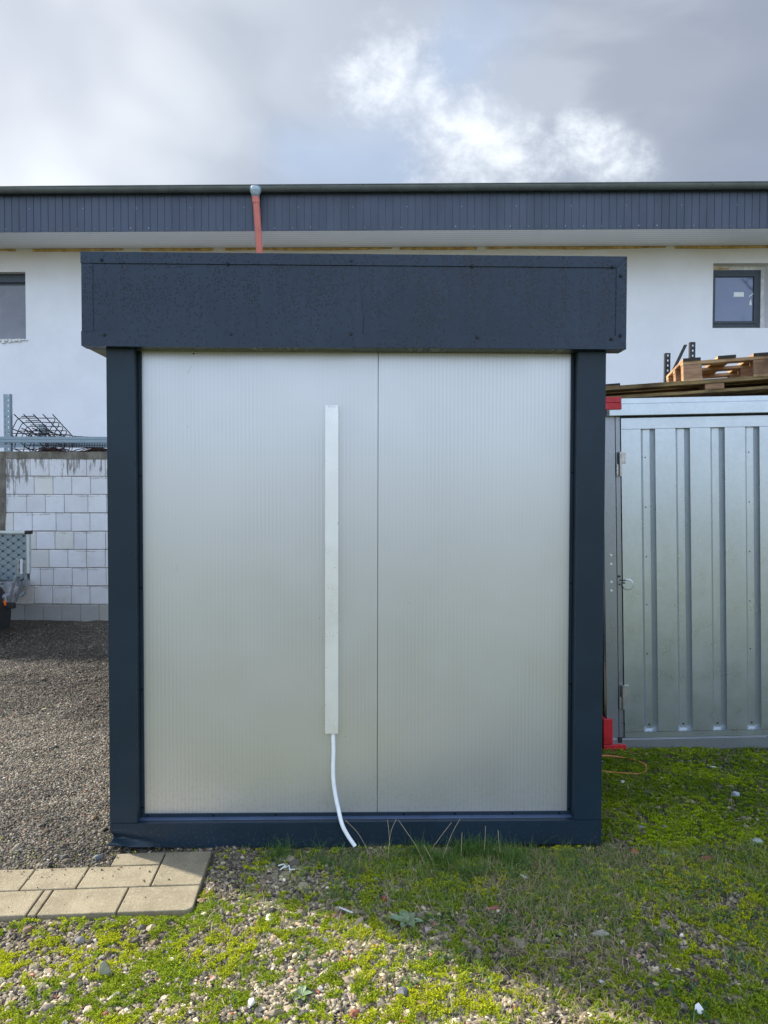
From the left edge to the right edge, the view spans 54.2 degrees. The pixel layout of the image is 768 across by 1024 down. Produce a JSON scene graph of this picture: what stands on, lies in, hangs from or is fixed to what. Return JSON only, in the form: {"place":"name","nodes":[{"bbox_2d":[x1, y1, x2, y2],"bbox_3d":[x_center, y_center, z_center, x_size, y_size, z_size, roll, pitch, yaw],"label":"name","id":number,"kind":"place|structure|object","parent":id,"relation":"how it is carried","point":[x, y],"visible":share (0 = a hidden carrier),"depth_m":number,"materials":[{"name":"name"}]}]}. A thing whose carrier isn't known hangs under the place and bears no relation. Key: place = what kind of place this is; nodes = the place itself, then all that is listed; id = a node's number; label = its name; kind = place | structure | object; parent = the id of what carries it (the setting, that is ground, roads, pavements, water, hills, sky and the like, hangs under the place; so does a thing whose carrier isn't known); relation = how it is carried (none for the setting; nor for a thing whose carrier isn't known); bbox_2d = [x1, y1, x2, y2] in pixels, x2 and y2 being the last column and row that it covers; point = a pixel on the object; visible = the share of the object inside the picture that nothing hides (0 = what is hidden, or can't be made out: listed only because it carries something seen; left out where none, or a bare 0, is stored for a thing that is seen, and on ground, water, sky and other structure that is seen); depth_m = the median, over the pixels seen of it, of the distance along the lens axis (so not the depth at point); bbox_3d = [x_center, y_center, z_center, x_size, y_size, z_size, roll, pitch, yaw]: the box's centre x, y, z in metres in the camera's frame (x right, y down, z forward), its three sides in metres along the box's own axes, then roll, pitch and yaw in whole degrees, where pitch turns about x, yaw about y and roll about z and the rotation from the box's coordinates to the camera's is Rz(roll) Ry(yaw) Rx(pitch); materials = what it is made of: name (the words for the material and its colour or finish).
{"place":"outdoors","nodes":[
{"label":"outdoors","id":0,"kind":"place"},
{"bbox_2d":[0,715,132,870],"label":"yard gravel","id":1,"kind":"structure","parent":0,"point":[12,778],"depth_m":4.25,"materials":[{"name":"grey gravel"}]},
{"bbox_2d":[60,854,66,859],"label":"stone","id":2,"kind":"object","parent":1,"relation":"on","point":[63,856],"visible":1,"depth_m":3.51,"materials":[{"name":"grey stone"}]},
{"bbox_2d":[92,854,102,860],"bbox_3d":[-1.340,1.616,3.511,0.051,0.030,0.039,-6,12,-16],"label":"stone","id":3,"kind":"object","parent":1,"relation":"on","point":[98,857],"visible":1,"depth_m":3.50,"materials":[{"name":"grey stone"}]},
{"bbox_2d":[0,620,767,1023],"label":"ground","id":4,"kind":"structure","parent":0,"point":[376,952],"depth_m":2.83,"materials":[{"name":"grey gravel"}]},
{"bbox_2d":[0,869,34,891],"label":"paving slab","id":5,"kind":"structure","parent":4,"relation":"on","point":[9,883],"depth_m":3.27,"materials":[{"name":"beige concrete"}]},
{"bbox_2d":[0,890,42,922],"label":"paving slab","id":6,"kind":"structure","parent":4,"relation":"on","point":[19,903],"depth_m":3.08,"materials":[{"name":"beige concrete"}]},
{"bbox_2d":[27,890,51,918],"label":"paving slab","id":7,"kind":"structure","parent":4,"relation":"on","point":[38,905],"depth_m":3.07,"materials":[{"name":"beige concrete"}]},
{"bbox_2d":[0,394,106,451],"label":"storage rack","id":8,"kind":"object","parent":4,"relation":"on","point":[7,440],"visible":0.13,"depth_m":10.36,"materials":[{"name":"metal"}]},
{"bbox_2d":[8,414,73,450],"bbox_3d":[-5.034,-1.127,11.093,0.654,0.522,1.289,0,2,-7],"label":"rebar cage","id":9,"kind":"object","parent":8,"relation":"on","point":[40,426],"visible":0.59,"depth_m":10.83,"materials":[{"name":"black metal"}]},
{"bbox_2d":[13,428,72,450],"bbox_3d":[-5.033,-0.992,11.122,0.522,0.430,1.035,0,2,6],"label":"rebar cage","id":10,"kind":"object","parent":8,"relation":"on","point":[33,449],"visible":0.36,"depth_m":10.81,"materials":[{"name":"grey metal"}]},
{"bbox_2d":[35,448,70,451],"bbox_3d":[-4.693,-0.808,10.732,0.621,0.229,0.602,0,2,0],"label":"rusty bundle","id":11,"kind":"object","parent":8,"relation":"on","point":[53,450],"visible":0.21,"depth_m":10.59,"materials":[{"name":"metal"}]},
{"bbox_2d":[33,433,106,447],"bbox_3d":[-3.973,-1.008,10.552,1.950,0.205,0.059,0,2,0],"label":"wire mesh","id":12,"kind":"object","parent":8,"relation":"hanging from","point":[71,445],"visible":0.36,"depth_m":10.53,"materials":[{"name":"grey metal"}]},
{"bbox_2d":[71,448,106,451],"bbox_3d":[-4.017,-0.800,10.732,0.956,0.226,0.603,0,2,0],"label":"rusty bundle","id":13,"kind":"object","parent":8,"relation":"on","point":[95,450],"visible":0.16,"depth_m":10.50,"materials":[{"name":"metal"}]},
{"bbox_2d":[0,451,107,620],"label":"block wall","id":14,"kind":"structure","parent":4,"relation":"on","point":[56,502],"depth_m":9.81,"materials":[{"name":"concrete"}]},
{"bbox_2d":[20,867,87,892],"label":"paving slab","id":15,"kind":"structure","parent":4,"relation":"on","point":[71,878],"depth_m":3.27,"materials":[{"name":"beige concrete"}]},
{"bbox_2d":[0,620,108,717],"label":"gravel","id":16,"kind":"structure","parent":4,"relation":"on","point":[65,694],"depth_m":6.94,"materials":[{"name":"grey gravel"}]},
{"bbox_2d":[0,530,32,630],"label":"car trailer","id":17,"kind":"object","parent":16,"relation":"on","point":[15,559],"visible":1,"depth_m":8.53,"materials":[{"name":"metal"}]},
{"bbox_2d":[0,646,116,869],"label":"yard rubble","id":18,"kind":"object","parent":4,"relation":"on","point":[16,847],"visible":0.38,"depth_m":3.79,"materials":[{"name":"stone"}]},
{"bbox_2d":[75,936,85,944],"bbox_3d":[-1.150,1.622,2.839,0.038,0.028,0.032,-1,2,-39],"label":"stone","id":19,"kind":"object","parent":4,"relation":"on","point":[80,939],"visible":1,"depth_m":2.83,"materials":[{"name":"white stone"}]},
{"bbox_2d":[37,888,127,920],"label":"paving slab","id":20,"kind":"structure","parent":4,"relation":"on","point":[105,902],"depth_m":3.08,"materials":[{"name":"beige concrete"}]},
{"bbox_2d":[77,865,158,890],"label":"paving slab","id":21,"kind":"structure","parent":4,"relation":"on","point":[127,877],"depth_m":3.29,"materials":[{"name":"beige concrete"}]},
{"bbox_2d":[111,852,164,867],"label":"paving slab","id":22,"kind":"structure","parent":4,"relation":"on","point":[142,859],"depth_m":3.45,"materials":[{"name":"beige concrete"}]},
{"bbox_2d":[117,885,199,917],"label":"paving slab","id":23,"kind":"structure","parent":4,"relation":"on","point":[171,900],"depth_m":3.10,"materials":[{"name":"beige concrete"}]},
{"bbox_2d":[151,851,210,889],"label":"paving slab","id":24,"kind":"structure","parent":4,"relation":"on","point":[178,872],"depth_m":3.36,"materials":[{"name":"beige concrete"}]},
{"bbox_2d":[3,865,185,913],"bbox_3d":[-1.332,1.602,3.181,0.899,0.009,0.374,0,2,-4],"label":"spilled grit","id":25,"kind":"object","parent":24,"relation":"on","point":[83,876],"visible":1,"depth_m":3.29,"materials":[{"name":"gravel"}]},
{"bbox_2d":[248,997,254,1007],"bbox_3d":[-0.434,1.610,2.456,0.022,0.040,0.032,9,7,-6],"label":"stone","id":26,"kind":"object","parent":4,"relation":"on","point":[251,1002],"visible":1,"depth_m":2.45,"materials":[{"name":"white stone"}]},
{"bbox_2d":[290,985,311,999],"bbox_3d":[-0.280,1.609,2.504,0.069,0.016,0.059,-1,2,-44],"label":"rosette plant","id":27,"kind":"object","parent":4,"relation":"on","point":[302,991],"visible":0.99,"depth_m":2.51,"materials":[{"name":"green plant"}]},
{"bbox_2d":[80,251,626,847],"bbox_3d":[-0.160,0.169,4.812,2.516,2.790,2.660,0,2,-1],"label":"guard booth","id":28,"kind":"object","parent":4,"relation":"on","point":[356,505],"visible":1,"depth_m":3.60,"materials":[{"name":"paint"}]},
{"bbox_2d":[0,181,767,450],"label":"warehouse","id":29,"kind":"structure","parent":4,"relation":"on","point":[695,253],"depth_m":13.32,"materials":[{"name":"white paint"}]},
{"bbox_2d":[0,274,27,343],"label":"window","id":30,"kind":"structure","parent":29,"relation":"in","point":[12,286],"depth_m":14.07,"materials":[{"name":"grey glass"}]},
{"bbox_2d":[712,266,763,327],"bbox_3d":[6.486,-3.943,13.875,1.023,1.173,0.147,0,2,1],"label":"window","id":31,"kind":"structure","parent":29,"relation":"in","point":[738,291],"depth_m":13.82,"materials":[{"name":"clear glass"}]},
{"bbox_2d":[0,835,767,1023],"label":"moss","id":32,"kind":"object","parent":4,"relation":"on","point":[198,951],"visible":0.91,"depth_m":2.72,"materials":[{"name":"green plant"}]},
{"bbox_2d":[98,960,111,975],"bbox_3d":[-0.980,1.610,2.640,0.050,0.061,0.027,0,2,-10],"label":"stone","id":33,"kind":"object","parent":32,"relation":"on","point":[104,968],"visible":0.94,"depth_m":2.63,"materials":[{"name":"grey stone"}]},
{"bbox_2d":[695,1002,703,1013],"bbox_3d":[1.028,1.620,2.446,0.026,0.004,0.048,13,15,25],"label":"white flake","id":34,"kind":"object","parent":32,"relation":"on","point":[698,1007],"visible":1,"depth_m":2.44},
{"bbox_2d":[0,841,767,1023],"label":"gravel","id":35,"kind":"structure","parent":4,"relation":"on","point":[21,944],"depth_m":2.75,"materials":[{"name":"stone"}]},
{"bbox_2d":[278,863,294,869],"bbox_3d":[-0.439,1.597,3.374,0.082,0.010,0.059,0,2,0],"label":"plastic scrap","id":36,"kind":"object","parent":35,"relation":"on","point":[285,866],"visible":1,"depth_m":3.38,"materials":[{"name":"white plastic"}]},
{"bbox_2d":[424,926,430,933],"bbox_3d":[0.168,1.617,2.896,0.023,0.033,0.030,0,2,9],"label":"stone","id":37,"kind":"object","parent":35,"relation":"on","point":[426,928],"visible":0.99,"depth_m":2.89,"materials":[{"name":"grey stone"}]},
{"bbox_2d":[0,844,767,1023],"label":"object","id":38,"kind":"object","parent":4,"relation":"on","point":[348,980],"visible":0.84,"depth_m":2.75,"materials":[{"name":"stone"}]},
{"bbox_2d":[395,986,407,996],"bbox_3d":[0.061,1.616,2.525,0.041,0.030,0.034,1,2,27],"label":"stone","id":39,"kind":"object","parent":4,"relation":"on","point":[403,990],"visible":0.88,"depth_m":2.52,"materials":[{"name":"white stone"}]},
{"bbox_2d":[387,910,423,926],"bbox_3d":[0.092,1.606,2.955,0.126,0.026,0.124,2,2,44],"label":"rosette plant","id":40,"kind":"object","parent":4,"relation":"on","point":[405,915],"visible":0.99,"depth_m":2.96,"materials":[{"name":"green plant"}]},
{"bbox_2d":[258,829,596,879],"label":"grass tufts","id":41,"kind":"object","parent":4,"relation":"on","point":[464,849],"visible":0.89,"depth_m":3.47,"materials":[{"name":"green plant"}]},
{"bbox_2d":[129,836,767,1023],"bbox_3d":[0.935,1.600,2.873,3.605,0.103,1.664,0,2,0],"label":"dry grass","id":42,"kind":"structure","parent":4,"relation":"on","point":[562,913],"depth_m":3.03,"materials":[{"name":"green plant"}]},
{"bbox_2d":[177,836,767,1023],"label":"grass","id":43,"kind":"structure","parent":4,"relation":"on","point":[569,875],"depth_m":3.19,"materials":[{"name":"green plant"}]},
{"bbox_2d":[219,846,767,1023],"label":"weeds","id":44,"kind":"object","parent":4,"relation":"on","point":[645,936],"visible":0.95,"depth_m":2.99,"materials":[{"name":"green plant"}]},
{"bbox_2d":[487,905,499,909],"bbox_3d":[0.447,1.626,3.080,0.054,0.018,0.020,-6,11,-9],"label":"brick fragment","id":45,"kind":"object","parent":4,"relation":"on","point":[495,906],"visible":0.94,"depth_m":3.08,"materials":[{"name":"brick"}]},
{"bbox_2d":[548,928,562,935],"bbox_3d":[0.660,1.615,2.881,0.065,0.010,0.047,1,2,18],"label":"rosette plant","id":46,"kind":"object","parent":4,"relation":"on","point":[560,934],"visible":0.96,"depth_m":2.88,"materials":[{"name":"green plant"}]},
{"bbox_2d":[590,929,608,936],"bbox_3d":[0.825,1.615,2.876,0.075,0.028,0.034,-6,10,2],"label":"stone","id":47,"kind":"object","parent":4,"relation":"on","point":[605,933],"visible":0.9,"depth_m":2.87,"materials":[{"name":"grey stone"}]},
{"bbox_2d":[659,849,675,858],"bbox_3d":[1.331,1.607,3.516,0.065,0.015,0.082,-1,2,-30],"label":"rosette plant","id":48,"kind":"object","parent":4,"relation":"on","point":[667,853],"visible":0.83,"depth_m":3.53,"materials":[{"name":"green plant"}]},
{"bbox_2d":[595,748,767,855],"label":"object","id":49,"kind":"structure","parent":4,"relation":"on","point":[598,848],"depth_m":4.05,"materials":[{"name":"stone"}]},
{"bbox_2d":[601,746,767,847],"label":"moss behind","id":50,"kind":"object","parent":4,"relation":"on","point":[683,823],"visible":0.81,"depth_m":4.18,"materials":[{"name":"green plant"}]},
{"bbox_2d":[602,755,647,774],"bbox_3d":[1.391,1.573,4.679,0.492,0.040,0.296,0,2,0],"label":"orange cable","id":51,"kind":"object","parent":50,"relation":"on","point":[628,759],"visible":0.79,"depth_m":4.72,"materials":[{"name":"orange plastic"}]},
{"bbox_2d":[601,748,767,850],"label":"straw litter behind","id":52,"kind":"object","parent":4,"relation":"on","point":[648,786],"visible":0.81,"depth_m":4.02,"materials":[{"name":"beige plant"}]},
{"bbox_2d":[601,745,767,857],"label":"grass","id":53,"kind":"structure","parent":4,"relation":"on","point":[612,814],"depth_m":4.29,"materials":[{"name":"green plant"}]},
{"bbox_2d":[602,395,767,750],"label":"steel container","id":54,"kind":"object","parent":4,"relation":"on","point":[685,634],"visible":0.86,"depth_m":4.97,"materials":[{"name":"silver metal"}]},
{"bbox_2d":[606,376,767,397],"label":"wooden pallet","id":55,"kind":"object","parent":54,"relation":"on","point":[744,386],"visible":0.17,"depth_m":5.17,"materials":[{"name":"brown wood"}]},
{"bbox_2d":[606,383,619,385],"bbox_3d":[1.602,-0.889,5.297,0.120,0.020,0.100,-2,1,13],"label":"wood offcut","id":56,"kind":"object","parent":55,"relation":"on","point":[615,384],"visible":0.3,"depth_m":5.24,"materials":[{"name":"wood"}]},
{"bbox_2d":[663,353,670,381],"bbox_3d":[2.858,-0.056,7.621,0.053,3.096,0.040,0,2,0],"label":"perforated upright","id":57,"kind":"object","parent":55,"relation":"on","point":[666,363],"visible":0.08,"depth_m":7.56,"materials":[{"name":"black metal"}]},
{"bbox_2d":[666,345,686,381],"bbox_3d":[2.256,-0.086,7.503,1.512,3.160,0.006,0,2,0],"label":"steel bar","id":58,"kind":"object","parent":55,"relation":"on","point":[680,355],"visible":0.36,"depth_m":7.46,"materials":[{"name":"grey metal"}]},
{"bbox_2d":[666,352,767,381],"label":"wooden pallet","id":59,"kind":"object","parent":55,"relation":"on","point":[692,369],"visible":0.77,"depth_m":5.10,"materials":[{"name":"brown wood"}]},
{"bbox_2d":[688,342,695,357],"bbox_3d":[3.108,-0.111,7.620,0.053,3.207,0.040,0,2,0],"label":"perforated upright","id":60,"kind":"object","parent":59,"relation":"on","point":[691,353],"visible":0.07,"depth_m":7.56,"materials":[{"name":"black metal"}]},
{"bbox_2d":[620,415,767,737],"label":"door","id":61,"kind":"structure","parent":54,"relation":"in","point":[695,497],"depth_m":4.97,"materials":[{"name":"grey metal"}]},
{"bbox_2d":[700,855,711,861],"bbox_3d":[1.490,1.610,3.474,0.054,0.028,0.036,-6,10,4],"label":"brick fragment","id":62,"kind":"object","parent":4,"relation":"on","point":[707,856],"visible":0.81,"depth_m":3.47,"materials":[{"name":"stone"}]},
{"bbox_2d":[731,791,739,795],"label":"stone","id":63,"kind":"object","parent":4,"relation":"on","point":[735,793],"visible":0.76,"depth_m":4.21,"materials":[{"name":"white stone"}]},
{"bbox_2d":[751,838,761,843],"bbox_3d":[1.799,1.590,3.611,0.054,0.029,0.039,-1,2,-28],"label":"stone","id":64,"kind":"object","parent":4,"relation":"on","point":[756,839],"visible":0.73,"depth_m":3.61,"materials":[{"name":"grey stone"}]},
{"bbox_2d":[0,0,767,185],"label":"sky","id":65,"kind":"structure","parent":0,"point":[93,92],"materials":[{"name":"white"}]}
]}

